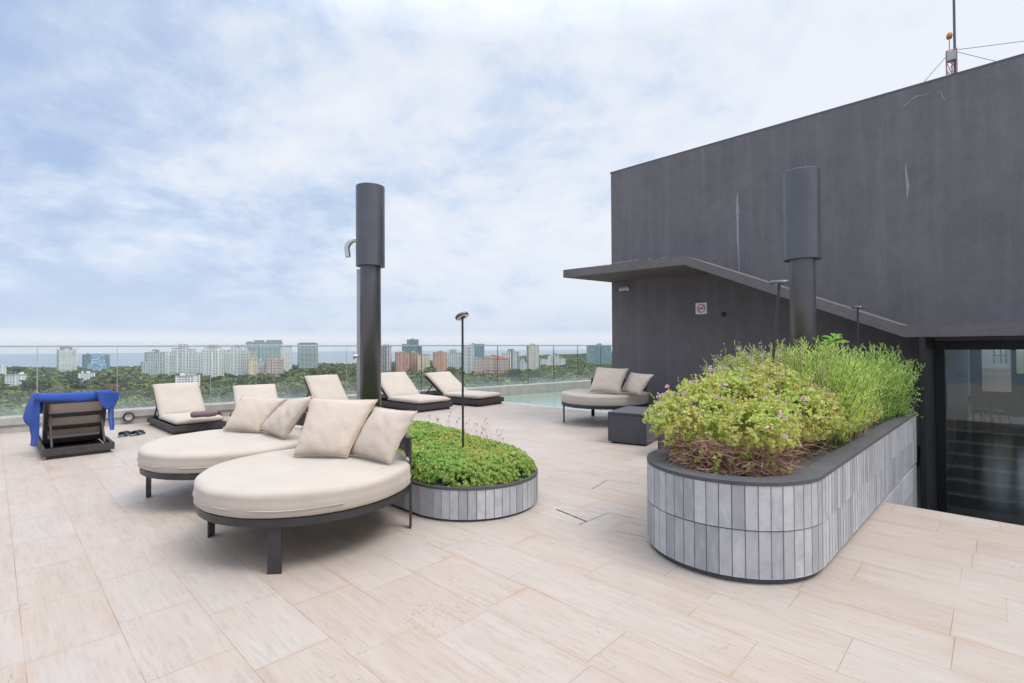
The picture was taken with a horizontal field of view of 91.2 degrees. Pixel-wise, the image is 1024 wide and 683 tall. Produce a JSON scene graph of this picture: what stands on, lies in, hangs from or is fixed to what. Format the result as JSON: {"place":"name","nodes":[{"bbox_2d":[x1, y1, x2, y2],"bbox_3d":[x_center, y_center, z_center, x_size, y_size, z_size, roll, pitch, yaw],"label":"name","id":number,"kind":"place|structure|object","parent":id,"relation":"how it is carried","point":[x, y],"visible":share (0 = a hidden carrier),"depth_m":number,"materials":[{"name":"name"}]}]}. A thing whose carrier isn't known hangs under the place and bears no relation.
{"place":"outdoors","nodes":[
{"label":"outdoors","id":0,"kind":"place"},
{"bbox_2d":[175,373,199,385],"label":"white house","id":1,"kind":"structure","parent":0,"point":[182,378],"depth_m":699.25,"materials":[{"name":"concrete"}]},
{"bbox_2d":[0,350,611,367],"bbox_3d":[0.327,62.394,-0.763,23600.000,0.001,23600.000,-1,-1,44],"label":"sea","id":2,"kind":"structure","parent":0,"point":[124,359],"depth_m":3926.37,"materials":[{"name":"liquid"}]},
{"bbox_2d":[0,402,1023,682],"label":"deck floor","id":3,"kind":"structure","parent":0,"point":[110,572],"depth_m":2.86,"materials":[{"name":"tile"}]},
{"bbox_2d":[37,399,114,459],"bbox_3d":[-6.312,1.121,7.203,1.727,0.800,0.728,-1,-1,44],"label":"sun lounger","id":4,"kind":"object","parent":3,"relation":"on","point":[70,429],"visible":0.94,"depth_m":6.92,"materials":[{"name":"wood"}]},
{"bbox_2d":[23,389,119,445],"bbox_3d":[-6.024,1.022,6.879,0.372,0.692,0.989,-1,-1,44],"label":"beach towel","id":5,"kind":"object","parent":4,"relation":"on","point":[107,399],"visible":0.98,"depth_m":6.71,"materials":[{"name":"fabric"}]},
{"bbox_2d":[118,431,130,437],"bbox_3d":[-6.286,1.490,8.140,0.155,0.085,0.324,0,-1,-8],"label":"sandal","id":6,"kind":"object","parent":3,"relation":"on","point":[124,433],"visible":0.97,"depth_m":8.08,"materials":[{"name":"black"}]},
{"bbox_2d":[130,430,145,436],"bbox_3d":[-6.150,1.490,8.235,0.155,0.085,0.324,0,-1,-2],"label":"sandal","id":7,"kind":"object","parent":3,"relation":"on","point":[137,432],"visible":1,"depth_m":8.18,"materials":[{"name":"black"}]},
{"bbox_2d":[147,382,225,434],"bbox_3d":[-5.914,1.159,9.075,1.780,0.767,0.800,-1,-1,43],"label":"sun lounger","id":8,"kind":"object","parent":3,"relation":"on","point":[177,404],"visible":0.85,"depth_m":9.07,"materials":[{"name":"beige fabric"}]},
{"bbox_2d":[190,410,222,417],"bbox_3d":[-5.123,1.213,8.417,0.454,0.116,0.164,0,-1,-40],"label":"rolled towel","id":9,"kind":"object","parent":8,"relation":"on","point":[206,413],"visible":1,"depth_m":8.35,"materials":[{"name":"purple fabric"}]},
{"bbox_2d":[137,412,306,497],"bbox_3d":[-2.769,1.123,4.976,1.523,0.705,1.529,-1,-1,44],"label":"round daybed","id":10,"kind":"object","parent":3,"relation":"on","point":[190,456],"visible":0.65,"depth_m":4.45,"materials":[{"name":"fabric"}]},
{"bbox_2d":[223,395,285,431],"bbox_3d":[-2.715,0.761,5.281,0.658,0.362,0.203,-1,-1,16],"label":"pillow","id":11,"kind":"object","parent":10,"relation":"on","point":[251,413],"visible":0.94,"depth_m":5.25,"materials":[{"name":"beige fabric"}]},
{"bbox_2d":[260,395,315,438],"bbox_3d":[-2.275,0.727,5.009,0.944,0.425,0.223,-1,-1,44],"label":"pillow","id":12,"kind":"object","parent":10,"relation":"on","point":[283,420],"visible":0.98,"depth_m":4.85,"materials":[{"name":"beige fabric"}]},
{"bbox_2d":[230,384,279,416],"bbox_3d":[-4.683,1.190,9.297,0.816,0.698,1.816,0,-1,-34],"label":"sun lounger","id":13,"kind":"object","parent":3,"relation":"on","point":[263,390],"visible":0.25,"depth_m":9.72,"materials":[{"name":"beige fabric"}]},
{"bbox_2d":[192,429,411,574],"bbox_3d":[-1.542,1.103,3.842,1.522,0.705,1.529,-1,-1,44],"label":"round daybed","id":14,"kind":"object","parent":3,"relation":"on","point":[273,492],"visible":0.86,"depth_m":3.30,"materials":[{"name":"fabric"}]},
{"bbox_2d":[293,397,377,457],"bbox_3d":[-1.434,0.692,4.076,0.628,0.461,0.246,0,-1,7],"label":"pillow","id":15,"kind":"object","parent":14,"relation":"on","point":[332,427],"visible":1,"depth_m":4.03,"materials":[{"name":"beige fabric"}]},
{"bbox_2d":[349,406,416,462],"bbox_3d":[-1.043,0.725,3.961,0.679,0.391,0.209,-1,-1,39],"label":"pillow","id":16,"kind":"object","parent":14,"relation":"on","point":[381,433],"visible":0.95,"depth_m":3.88,"materials":[{"name":"beige fabric"}]},
{"bbox_2d":[0,345,611,433],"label":"glass railing","id":17,"kind":"object","parent":3,"relation":"on","point":[13,424],"visible":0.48,"depth_m":10.54,"materials":[{"name":"glass"}]},
{"bbox_2d":[123,412,133,420],"bbox_3d":[-7.204,1.414,9.421,0.027,0.178,0.178,-1,-1,44],"label":"kerb light","id":18,"kind":"object","parent":17,"relation":"attached to","point":[128,416],"visible":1,"depth_m":9.42,"materials":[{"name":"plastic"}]},
{"bbox_2d":[304,374,348,411],"bbox_3d":[-3.908,1.158,11.033,1.869,0.795,0.840,-1,-1,45],"label":"sun lounger","id":19,"kind":"object","parent":3,"relation":"on","point":[325,386],"visible":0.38,"depth_m":11.26,"materials":[{"name":"beige fabric"}]},
{"bbox_2d":[381,372,452,412],"bbox_3d":[-2.448,1.155,11.884,2.047,0.807,0.966,-1,-1,43],"label":"sun lounger","id":20,"kind":"object","parent":3,"relation":"on","point":[399,390],"visible":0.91,"depth_m":11.64,"materials":[{"name":"beige fabric"}]},
{"bbox_2d":[391,455,537,521],"bbox_3d":[-1.124,1.333,5.353,3.308,0.277,1.229,-1,-1,44],"label":"stone planter","id":21,"kind":"object","parent":3,"relation":"on","point":[438,500],"visible":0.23,"depth_m":4.09,"materials":[{"name":"stone"}]},
{"bbox_2d":[344,182,384,420],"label":"shower column","id":22,"kind":"structure","parent":21,"relation":"on","point":[369,239],"depth_m":5.77,"materials":[{"name":"metal"}]},
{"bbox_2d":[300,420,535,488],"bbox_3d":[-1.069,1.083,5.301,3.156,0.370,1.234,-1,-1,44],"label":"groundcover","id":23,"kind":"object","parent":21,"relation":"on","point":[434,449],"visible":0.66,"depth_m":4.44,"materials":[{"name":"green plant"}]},
{"bbox_2d":[428,411,503,450],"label":"dry flower stalks","id":24,"kind":"object","parent":23,"relation":"on","point":[470,431],"visible":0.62,"depth_m":5.22,"materials":[{"name":"plant"}]},
{"bbox_2d":[455,312,468,447],"bbox_3d":[-0.472,0.489,4.756,0.125,1.543,0.134,-1,-1,44],"label":"garden lamp","id":25,"kind":"object","parent":21,"relation":"on","point":[461,316],"visible":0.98,"depth_m":4.75,"materials":[{"name":"metal"}]},
{"bbox_2d":[425,371,503,406],"bbox_3d":[-1.312,1.183,12.835,2.047,0.763,0.966,-1,-1,37],"label":"sun lounger","id":26,"kind":"object","parent":3,"relation":"on","point":[448,384],"visible":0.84,"depth_m":12.56,"materials":[{"name":"beige fabric"}]},
{"bbox_2d":[557,480,638,534],"bbox_3d":[0.794,1.448,4.526,0.727,0.001,1.558,0,-1,12],"label":"floor drain","id":27,"kind":"object","parent":3,"relation":"on","point":[588,511],"visible":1,"depth_m":4.17,"materials":[{"name":"metal"}]},
{"bbox_2d":[561,378,648,422],"bbox_3d":[1.734,1.122,9.432,1.635,0.768,1.637,-1,-1,44],"label":"round daybed","id":28,"kind":"object","parent":3,"relation":"on","point":[581,398],"visible":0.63,"depth_m":8.80,"materials":[{"name":"fabric"}]},
{"bbox_2d":[588,367,627,392],"bbox_3d":[1.707,0.682,8.911,0.675,0.441,0.239,-1,-1,37],"label":"pillow","id":29,"kind":"object","parent":28,"relation":"on","point":[608,380],"visible":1,"depth_m":8.86,"materials":[{"name":"beige fabric"}]},
{"bbox_2d":[620,372,653,394],"bbox_3d":[2.136,0.722,8.639,0.193,0.354,0.810,0,-1,-17],"label":"pillow","id":30,"kind":"object","parent":28,"relation":"on","point":[635,383],"visible":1,"depth_m":8.55,"materials":[{"name":"beige fabric"}]},
{"bbox_2d":[608,406,657,445],"bbox_3d":[1.873,1.255,7.550,0.574,0.455,0.864,-1,-1,32],"label":"ottoman","id":31,"kind":"object","parent":3,"relation":"on","point":[626,424],"visible":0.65,"depth_m":7.21,"materials":[{"name":"black"}]},
{"bbox_2d":[657,407,711,448],"bbox_3d":[2.298,1.177,6.439,0.634,0.580,0.614,-1,-1,40],"label":"ottoman","id":32,"kind":"object","parent":3,"relation":"on","point":[661,437],"depth_m":6.37,"materials":[{"name":"black"}]},
{"bbox_2d":[647,411,916,583],"bbox_3d":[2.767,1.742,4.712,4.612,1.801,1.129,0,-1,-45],"label":"stone planter","id":33,"kind":"object","parent":3,"relation":"on","point":[806,522],"visible":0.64,"depth_m":3.11,"materials":[{"name":"stone"}]},
{"bbox_2d":[670,438,791,474],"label":"fresh shoots","id":34,"kind":"object","parent":33,"relation":"on","point":[720,455],"visible":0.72,"depth_m":3.18,"materials":[{"name":"green plant"}]},
{"bbox_2d":[642,354,845,472],"bbox_3d":[1.787,0.493,3.823,1.142,0.777,1.682,-1,-1,44],"label":"flowering shrub","id":35,"kind":"object","parent":33,"relation":"on","point":[730,420],"visible":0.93,"depth_m":3.52,"materials":[{"name":"green plant"}]},
{"bbox_2d":[700,342,787,406],"bbox_3d":[2.148,0.435,4.448,0.665,0.901,1.303,-1,-1,44],"label":"flowering shrub","id":36,"kind":"object","parent":33,"relation":"on","point":[732,361],"visible":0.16,"depth_m":4.27,"materials":[{"name":"green plant"}]},
{"bbox_2d":[651,418,872,476],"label":"dry twigs","id":37,"kind":"object","parent":33,"relation":"on","point":[693,453],"visible":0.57,"depth_m":3.24,"materials":[{"name":"plant"}]},
{"bbox_2d":[701,338,850,451],"bbox_3d":[2.246,0.420,4.199,1.046,0.902,1.438,-1,-1,44],"label":"wispy plant","id":38,"kind":"object","parent":33,"relation":"on","point":[812,380],"visible":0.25,"depth_m":4.01,"materials":[{"name":"green plant"}]},
{"bbox_2d":[767,280,789,435],"bbox_3d":[2.142,0.217,4.038,0.183,1.444,0.181,-1,-1,44],"label":"garden lamp","id":39,"kind":"object","parent":33,"relation":"on","point":[778,282],"visible":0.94,"depth_m":4.04,"materials":[{"name":"metal"}]},
{"bbox_2d":[782,166,820,367],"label":"column","id":40,"kind":"structure","parent":33,"relation":"on","point":[801,220],"depth_m":4.58,"materials":[{"name":"metal"}]},
{"bbox_2d":[749,334,895,451],"bbox_3d":[2.793,0.398,4.690,1.277,0.952,2.068,-1,-1,44],"label":"spear shrub","id":41,"kind":"object","parent":33,"relation":"on","point":[856,381],"visible":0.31,"depth_m":4.12,"materials":[{"name":"green plant"}]},
{"bbox_2d":[821,333,848,359],"bbox_3d":[3.300,0.378,5.180,0.269,0.937,0.236,0,-1,-4],"label":"sapling","id":42,"kind":"object","parent":33,"relation":"on","point":[835,338],"visible":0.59,"depth_m":5.17,"materials":[{"name":"green"}]},
{"bbox_2d":[805,384,883,444],"bbox_3d":[2.959,0.614,4.476,0.451,0.540,1.993,-1,-1,44],"label":"shrub","id":43,"kind":"object","parent":33,"relation":"on","point":[860,416],"visible":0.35,"depth_m":4.13,"materials":[{"name":"green plant"}]},
{"bbox_2d":[852,306,863,356],"bbox_3d":[4.205,0.262,6.085,0.124,1.382,0.124,-1,-1,44],"label":"garden lamp","id":44,"kind":"object","parent":33,"relation":"on","point":[857,307],"visible":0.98,"depth_m":6.08,"materials":[{"name":"metal"}]},
{"bbox_2d":[822,342,924,427],"bbox_3d":[3.820,0.429,5.444,0.932,0.898,1.769,-1,-1,44],"label":"spear shrub","id":45,"kind":"object","parent":33,"relation":"on","point":[891,397],"visible":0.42,"depth_m":5.36,"materials":[{"name":"green plant"}]},
{"bbox_2d":[885,381,923,421],"bbox_3d":[4.554,0.688,5.827,0.325,0.551,0.827,-1,-1,44],"label":"trailing plant","id":46,"kind":"object","parent":33,"relation":"on","point":[912,393],"visible":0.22,"depth_m":5.74,"materials":[{"name":"green plant"}]},
{"bbox_2d":[563,53,1023,525],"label":"stair house","id":47,"kind":"structure","parent":3,"relation":"on","point":[921,260],"depth_m":7.72,"materials":[{"name":"grey paint"}]},
{"bbox_2d":[618,286,629,290],"bbox_3d":[2.281,-1.075,10.248,0.247,0.104,0.098,0,-1,-2],"label":"security camera","id":48,"kind":"object","parent":47,"relation":"attached to","point":[626,288],"visible":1,"depth_m":10.22,"materials":[{"name":"white plastic"}]},
{"bbox_2d":[696,302,706,313],"bbox_3d":[3.477,-0.608,9.214,0.210,0.210,0.013,-1,-1,44],"label":"no smoking sign","id":49,"kind":"object","parent":47,"relation":"attached to","point":[701,308],"visible":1,"depth_m":9.21,"materials":[{"name":"white plastic"}]},
{"bbox_2d":[968,350,970,413],"bbox_3d":[17.058,1.236,19.245,0.781,3.000,0.120,-1,-1,44],"label":"curtain","id":50,"kind":"object","parent":47,"relation":"hanging from","point":[969,377],"visible":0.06,"depth_m":19.00,"materials":[{"name":"fabric"}]},
{"bbox_2d":[924,0,1023,81],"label":"radio mast","id":51,"kind":"object","parent":47,"relation":"on","point":[951,56],"visible":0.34,"depth_m":10.52,"materials":[{"name":"grey"}]},
{"bbox_2d":[966,396,994,423],"bbox_3d":[15.680,2.286,16.816,0.568,0.864,0.532,-1,-1,21],"label":"cafe chair","id":52,"kind":"object","parent":47,"relation":"in","point":[971,400],"visible":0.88,"depth_m":16.79,"materials":[{"name":"black"}]},
{"bbox_2d":[980,398,1011,426],"bbox_3d":[15.681,2.279,16.259,0.532,0.864,0.568,0,-1,-17],"label":"cafe chair","id":53,"kind":"object","parent":47,"relation":"on","point":[987,401],"visible":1,"depth_m":16.39,"materials":[{"name":"black"}]},
{"bbox_2d":[993,350,1006,363],"bbox_3d":[18.168,0.136,18.672,0.383,1.406,0.055,-1,-1,44],"label":"window frame","id":54,"kind":"structure","parent":47,"relation":"in","point":[994,355],"depth_m":18.64,"materials":[{"name":"metal"}]},
{"bbox_2d":[0,0,1023,353],"label":"sky","id":55,"kind":"structure","parent":0,"point":[173,172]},
{"bbox_2d":[24,350,1023,409],"bbox_3d":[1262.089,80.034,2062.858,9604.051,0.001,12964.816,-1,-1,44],"label":"terrain","id":56,"kind":"structure","parent":0,"point":[1020,360],"depth_m":1868.43,"materials":[{"name":"plant"}]},
{"bbox_2d":[0,365,5,374],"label":"villa","id":57,"kind":"object","parent":56,"relation":"on","point":[2,369],"visible":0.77,"depth_m":1054.38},
{"bbox_2d":[0,408,23,414],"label":"broadleaf tree","id":58,"kind":"object","parent":56,"relation":"on","point":[16,411],"visible":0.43,"depth_m":397.82,"materials":[{"name":"green plant"}]},
{"bbox_2d":[4,372,26,386],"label":"villa","id":59,"kind":"object","parent":56,"relation":"on","point":[12,379],"visible":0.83,"depth_m":758.53,"materials":[{"name":"concrete"}]},
{"bbox_2d":[8,366,25,373],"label":"broadleaf tree","id":60,"kind":"object","parent":56,"relation":"on","point":[16,368],"visible":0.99,"depth_m":1144.00,"materials":[{"name":"green plant"}]},
{"bbox_2d":[17,376,54,392],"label":"broadleaf tree","id":61,"kind":"object","parent":56,"relation":"on","point":[28,384],"visible":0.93,"depth_m":593.48,"materials":[{"name":"green plant"}]},
{"bbox_2d":[57,347,76,371],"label":"tower block","id":62,"kind":"structure","parent":56,"relation":"on","point":[67,358],"depth_m":1248.16,"materials":[{"name":"concrete"}]},
{"bbox_2d":[78,371,94,382],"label":"villa","id":63,"kind":"object","parent":56,"relation":"on","point":[87,375],"visible":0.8,"depth_m":898.54,"materials":[{"name":"concrete"}]},
{"bbox_2d":[82,352,109,370],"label":"office block","id":64,"kind":"structure","parent":56,"relation":"on","point":[94,362],"depth_m":1296.79,"materials":[{"name":"blue glass"}]},
{"bbox_2d":[100,384,119,390],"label":"broadleaf tree","id":65,"kind":"object","parent":56,"relation":"on","point":[110,386],"visible":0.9,"depth_m":555.36,"materials":[{"name":"green plant"}]},
{"bbox_2d":[111,379,127,391],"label":"broadleaf tree","id":66,"kind":"object","parent":56,"relation":"on","point":[122,382],"visible":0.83,"depth_m":635.99,"materials":[{"name":"green plant"}]},
{"bbox_2d":[138,397,155,406],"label":"broadleaf tree","id":67,"kind":"object","parent":56,"relation":"on","point":[147,403],"visible":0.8,"depth_m":425.87,"materials":[{"name":"green plant"}]},
{"bbox_2d":[141,349,163,374],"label":"tower block","id":68,"kind":"structure","parent":56,"relation":"on","point":[153,364],"depth_m":1075.39,"materials":[{"name":"concrete"}]},
{"bbox_2d":[164,343,201,374],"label":"tower block","id":69,"kind":"structure","parent":56,"relation":"on","point":[185,360],"depth_m":1048.56,"materials":[{"name":"concrete"}]},
{"bbox_2d":[202,343,223,376],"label":"tower block","id":70,"kind":"structure","parent":56,"relation":"on","point":[217,361],"depth_m":999.53,"materials":[{"name":"concrete"}]},
{"bbox_2d":[224,349,229,373],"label":"tower block","id":71,"kind":"structure","parent":56,"relation":"on","point":[225,360],"depth_m":1119.11,"materials":[{"name":"concrete"}]},
{"bbox_2d":[227,343,249,375],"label":"tower block","id":72,"kind":"structure","parent":56,"relation":"on","point":[238,358],"depth_m":1019.11,"materials":[{"name":"concrete"}]},
{"bbox_2d":[237,377,245,382],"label":"broadleaf tree","id":73,"kind":"object","parent":56,"relation":"on","point":[241,380],"visible":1,"depth_m":756.71,"materials":[{"name":"green plant"}]},
{"bbox_2d":[248,353,256,374],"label":"apartment block","id":74,"kind":"structure","parent":56,"relation":"on","point":[252,365],"depth_m":999.95,"materials":[{"name":"concrete"}]},
{"bbox_2d":[257,357,265,373],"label":"apartment block","id":75,"kind":"structure","parent":56,"relation":"on","point":[261,365],"depth_m":1009.61,"materials":[{"name":"concrete"}]},
{"bbox_2d":[249,372,277,384],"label":"broadleaf tree","id":76,"kind":"object","parent":56,"relation":"on","point":[261,378],"visible":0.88,"depth_m":691.91,"materials":[{"name":"green plant"}]},
{"bbox_2d":[246,340,282,360],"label":"tower block","id":77,"kind":"structure","parent":56,"relation":"on","point":[264,353],"depth_m":1351.83,"materials":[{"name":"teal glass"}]},
{"bbox_2d":[266,355,283,376],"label":"apartment block","id":78,"kind":"structure","parent":56,"relation":"on","point":[275,366],"depth_m":999.59,"materials":[{"name":"concrete"}]},
{"bbox_2d":[279,347,291,370],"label":"tower block","id":79,"kind":"structure","parent":56,"relation":"on","point":[285,353],"depth_m":1200.73,"materials":[{"name":"concrete"}]},
{"bbox_2d":[281,381,300,394],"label":"broadleaf tree","id":80,"kind":"object","parent":56,"relation":"on","point":[291,387],"visible":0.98,"depth_m":594.45,"materials":[{"name":"green plant"}]},
{"bbox_2d":[0,353,611,415],"bbox_3d":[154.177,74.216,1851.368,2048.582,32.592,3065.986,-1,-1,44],"label":"distant wood","id":81,"kind":"object","parent":56,"relation":"on","point":[138,381],"visible":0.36,"depth_m":831.98,"materials":[{"name":"green plant"}]},
{"bbox_2d":[297,343,317,370],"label":"tower block","id":82,"kind":"structure","parent":56,"relation":"on","point":[307,357],"depth_m":1249.10,"materials":[{"name":"grey glass"}]},
{"bbox_2d":[308,367,317,373],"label":"broadleaf tree","id":83,"kind":"object","parent":56,"relation":"on","point":[312,370],"visible":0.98,"depth_m":847.86,"materials":[{"name":"green plant"}]},
{"bbox_2d":[325,365,339,374],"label":"broadleaf tree","id":84,"kind":"object","parent":56,"relation":"on","point":[333,369],"visible":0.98,"depth_m":944.72,"materials":[{"name":"green plant"}]},
{"bbox_2d":[381,344,391,371],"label":"tower block","id":85,"kind":"structure","parent":56,"relation":"on","point":[386,358],"depth_m":1149.94,"materials":[{"name":"concrete"}]},
{"bbox_2d":[395,351,408,371],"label":"tower block","id":86,"kind":"structure","parent":56,"relation":"on","point":[401,361],"depth_m":1150.11,"materials":[{"name":"concrete"}]},
{"bbox_2d":[402,338,420,365],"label":"tower block","id":87,"kind":"structure","parent":56,"relation":"on","point":[412,341],"depth_m":1500.46,"materials":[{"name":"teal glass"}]},
{"bbox_2d":[410,351,418,370],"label":"tower block","id":88,"kind":"structure","parent":56,"relation":"on","point":[413,361],"depth_m":1179.24,"materials":[{"name":"concrete"}]},
{"bbox_2d":[417,354,429,370],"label":"tower block","id":89,"kind":"structure","parent":56,"relation":"on","point":[425,360],"depth_m":1159.69,"materials":[{"name":"concrete"}]},
{"bbox_2d":[422,366,436,372],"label":"broadleaf tree","id":90,"kind":"object","parent":56,"relation":"on","point":[430,369],"visible":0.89,"depth_m":896.92,"materials":[{"name":"green plant"}]},
{"bbox_2d":[433,350,446,371],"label":"tower block","id":91,"kind":"structure","parent":56,"relation":"on","point":[440,360],"depth_m":1120.12,"materials":[{"name":"concrete"}]},
{"bbox_2d":[447,366,456,374],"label":"broadleaf tree","id":92,"kind":"object","parent":56,"relation":"on","point":[451,369],"visible":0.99,"depth_m":945.31,"materials":[{"name":"green plant"}]},
{"bbox_2d":[447,348,461,368],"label":"tower block","id":93,"kind":"structure","parent":56,"relation":"on","point":[454,357],"depth_m":1249.40,"materials":[{"name":"concrete"}]},
{"bbox_2d":[464,342,473,372],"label":"tower block","id":94,"kind":"structure","parent":56,"relation":"on","point":[468,359],"depth_m":1099.28,"materials":[{"name":"concrete"}]},
{"bbox_2d":[471,343,483,358],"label":"tower block","id":95,"kind":"structure","parent":56,"relation":"on","point":[478,352],"depth_m":1500.09,"materials":[{"name":"teal glass"}]},
{"bbox_2d":[474,357,481,373],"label":"apartment block","id":96,"kind":"structure","parent":56,"relation":"on","point":[477,366],"depth_m":1019.04,"materials":[{"name":"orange concrete"}]},
{"bbox_2d":[482,355,508,373],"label":"apartment house","id":97,"kind":"structure","parent":56,"relation":"on","point":[489,363],"depth_m":1079.54,"materials":[{"name":"concrete"}]},
{"bbox_2d":[495,377,505,385],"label":"broadleaf tree","id":98,"kind":"object","parent":56,"relation":"on","point":[500,379],"visible":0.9,"depth_m":617.42,"materials":[{"name":"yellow plant"}]},
{"bbox_2d":[502,349,518,369],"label":"tower block","id":99,"kind":"structure","parent":56,"relation":"on","point":[512,355],"depth_m":1151.30,"materials":[{"name":"concrete"}]},
{"bbox_2d":[505,368,521,376],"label":"broadleaf tree","id":100,"kind":"object","parent":56,"relation":"on","point":[511,372],"visible":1,"depth_m":846.50,"materials":[{"name":"green plant"}]},
{"bbox_2d":[520,358,527,369],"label":"white house","id":101,"kind":"structure","parent":56,"relation":"on","point":[523,365],"depth_m":1199.65,"materials":[{"name":"concrete"}]},
{"bbox_2d":[526,343,538,369],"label":"tower block","id":102,"kind":"structure","parent":56,"relation":"on","point":[532,356],"depth_m":1199.71,"materials":[{"name":"concrete"}]},
{"bbox_2d":[530,369,541,377],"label":"broadleaf tree","id":103,"kind":"object","parent":56,"relation":"on","point":[536,373],"visible":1,"depth_m":896.38,"materials":[{"name":"green plant"}]},
{"bbox_2d":[540,353,565,365],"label":"apartment house","id":104,"kind":"structure","parent":56,"relation":"on","point":[557,361],"depth_m":1500.02,"materials":[{"name":"concrete"}]},
{"bbox_2d":[587,343,611,363],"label":"tower block","id":105,"kind":"structure","parent":56,"relation":"on","point":[593,354],"depth_m":1600.58,"materials":[{"name":"teal glass"}]},
{"bbox_2d":[502,401,607,412],"bbox_3d":[0.555,1.803,12.260,5.262,0.488,0.176,-1,-1,44],"label":"pool edge","id":106,"kind":"object","parent":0,"point":[556,407],"depth_m":11.78,"materials":[{"name":"stone"}]},
{"bbox_2d":[499,391,611,411],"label":"pool water","id":107,"kind":"structure","parent":0,"point":[553,399],"depth_m":13.80,"materials":[{"name":"liquid"}]}
]}

